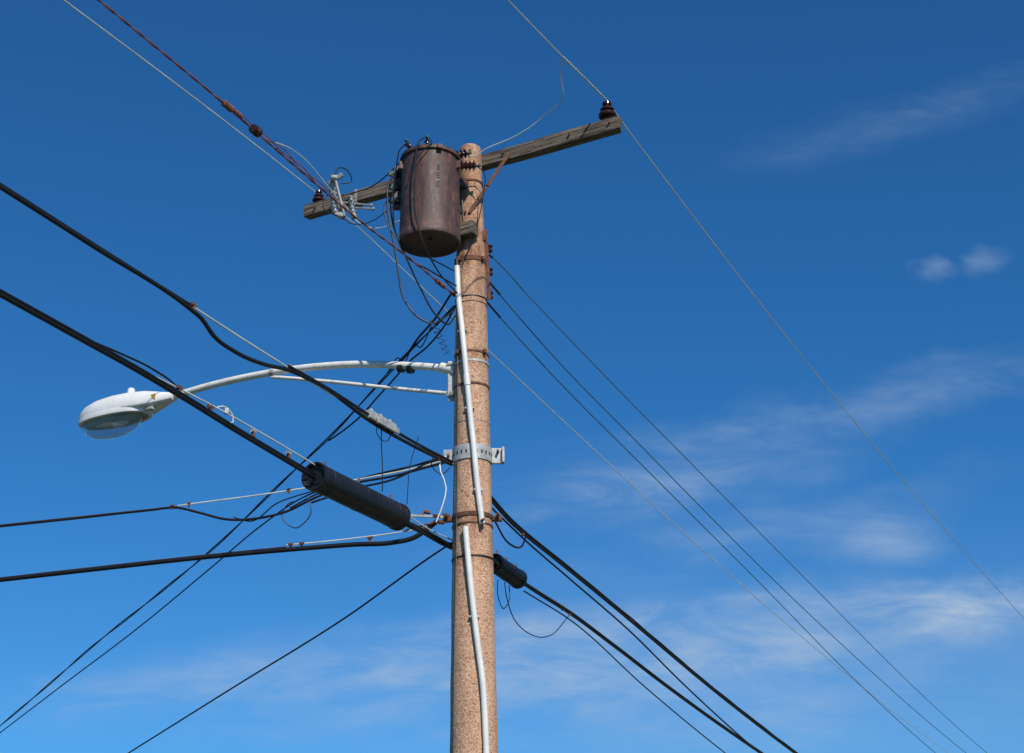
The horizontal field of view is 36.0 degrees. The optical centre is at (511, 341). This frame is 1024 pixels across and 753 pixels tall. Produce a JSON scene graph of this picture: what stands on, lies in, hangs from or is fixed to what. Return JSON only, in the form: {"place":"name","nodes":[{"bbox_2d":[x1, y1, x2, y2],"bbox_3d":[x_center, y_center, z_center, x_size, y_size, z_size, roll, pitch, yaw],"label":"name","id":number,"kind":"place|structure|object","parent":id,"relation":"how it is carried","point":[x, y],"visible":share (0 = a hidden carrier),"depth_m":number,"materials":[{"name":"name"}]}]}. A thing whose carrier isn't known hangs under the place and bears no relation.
{"place":"outdoors","nodes":[
{"label":"outdoors","id":0,"kind":"place"},
{"bbox_2d":[0,0,1023,752],"label":"sky","id":1,"kind":"structure","parent":0,"point":[858,165],"materials":[{"name":"blue"}]},
{"label":"ground","id":2,"kind":"structure","parent":0,"visible":0},
{"bbox_2d":[303,101,621,752],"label":"utility pole","id":3,"kind":"object","parent":2,"relation":"on","point":[473,455],"visible":0.94,"depth_m":13.62,"materials":[{"name":"wood"}]},
{"bbox_2d":[0,461,436,732],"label":"service drop cable","id":4,"kind":"object","parent":3,"relation":"attached to","point":[184,590],"visible":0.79,"depth_m":18.16,"materials":[{"name":"black rubber"}]},
{"bbox_2d":[0,519,438,581],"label":"telephone cable","id":5,"kind":"object","parent":3,"relation":"attached to","point":[369,543],"visible":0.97,"depth_m":13.74,"materials":[{"name":"rubber"}]},
{"bbox_2d":[0,459,443,528],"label":"telephone cable","id":6,"kind":"object","parent":3,"relation":"attached to","point":[427,464],"visible":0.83,"depth_m":13.88,"materials":[{"name":"rubber"}]},
{"bbox_2d":[0,182,452,521],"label":"telephone cable","id":7,"kind":"object","parent":3,"relation":"attached to","point":[381,423],"visible":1,"depth_m":11.28,"materials":[{"name":"rubber"}]},
{"bbox_2d":[0,290,455,725],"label":"service drop cable","id":8,"kind":"object","parent":3,"relation":"attached to","point":[412,347],"visible":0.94,"depth_m":15.87,"materials":[{"name":"black rubber"}]},
{"bbox_2d":[78,361,454,439],"bbox_3d":[-2.456,0.551,15.077,4.451,0.890,0.392,-13,-26,26],"label":"street lamp","id":9,"kind":"object","parent":3,"relation":"attached to","point":[120,415],"visible":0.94,"depth_m":15.63,"materials":[{"name":"metal"}]},
{"bbox_2d":[97,0,455,296],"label":"power line","id":10,"kind":"object","parent":3,"relation":"attached to","point":[255,130],"visible":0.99,"depth_m":11.96,"materials":[{"name":"brown metal"}]},
{"bbox_2d":[128,542,451,752],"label":"service drop cable","id":11,"kind":"object","parent":3,"relation":"attached to","point":[386,588],"visible":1,"depth_m":15.34,"materials":[{"name":"black rubber"}]},
{"bbox_2d":[322,167,399,228],"bbox_3d":[-1.325,-1.358,15.287,1.105,0.931,0.441,-15,-27,28],"label":"fuse cutout","id":12,"kind":"object","parent":3,"relation":"attached to","point":[352,202],"visible":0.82,"depth_m":15.42,"materials":[{"name":"grey ceramic"}]},
{"bbox_2d":[0,289,762,752],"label":"telephone cable","id":13,"kind":"object","parent":3,"relation":"attached to","point":[172,387],"visible":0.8,"depth_m":11.18,"materials":[{"name":"rubber"}]},
{"bbox_2d":[301,461,410,530],"bbox_3d":[-1.184,1.218,12.400,0.224,0.276,1.340,-12,-26,25],"label":"splice closure","id":14,"kind":"object","parent":13,"relation":"hanging from","point":[348,492],"visible":0.98,"depth_m":12.20,"materials":[{"name":"black plastic"}]},
{"bbox_2d":[493,550,526,588],"bbox_3d":[-0.029,2.097,14.450,0.179,0.266,0.599,-12,-26,25],"label":"splice closure","id":15,"kind":"object","parent":13,"relation":"attached to","point":[512,575],"visible":0.88,"depth_m":14.33,"materials":[{"name":"black plastic"}]},
{"bbox_2d":[350,135,485,353],"bbox_3d":[-1.033,-0.737,14.519,1.598,2.088,0.775,-21,-30,38],"label":"pole transformer","id":16,"kind":"object","parent":3,"relation":"attached to","point":[429,184],"visible":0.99,"depth_m":14.22,"materials":[{"name":"brown paint"}]},
{"bbox_2d":[403,510,449,530],"bbox_3d":[-0.730,1.513,13.388,0.425,0.149,0.467,-1,-24,0],"label":"cable dead end","id":17,"kind":"object","parent":3,"relation":"attached to","point":[432,516],"visible":0.84,"depth_m":13.31,"materials":[{"name":"metal"}]},
{"bbox_2d":[63,0,946,751],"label":"power line","id":18,"kind":"object","parent":3,"relation":"attached to","point":[441,306],"visible":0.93,"depth_m":17.35,"materials":[{"name":"metal"}]},
{"bbox_2d":[492,496,797,752],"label":"telephone cable","id":19,"kind":"object","parent":3,"relation":"attached to","point":[528,536],"visible":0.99,"depth_m":15.54,"materials":[{"name":"rubber"}]},
{"bbox_2d":[487,301,934,752],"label":"power line","id":20,"kind":"object","parent":3,"relation":"attached to","point":[493,309],"visible":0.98,"depth_m":17.47,"materials":[{"name":"black metal"}]},
{"bbox_2d":[490,282,965,752],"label":"power line","id":21,"kind":"object","parent":3,"relation":"attached to","point":[494,288],"visible":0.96,"depth_m":18.31,"materials":[{"name":"black metal"}]},
{"bbox_2d":[489,254,986,752],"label":"power line","id":22,"kind":"object","parent":3,"relation":"attached to","point":[490,256],"visible":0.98,"depth_m":18.85,"materials":[{"name":"black metal"}]},
{"bbox_2d":[468,0,1023,617],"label":"power line","id":23,"kind":"object","parent":3,"relation":"attached to","point":[706,234],"visible":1,"depth_m":15.73,"materials":[{"name":"metal"}]}
]}

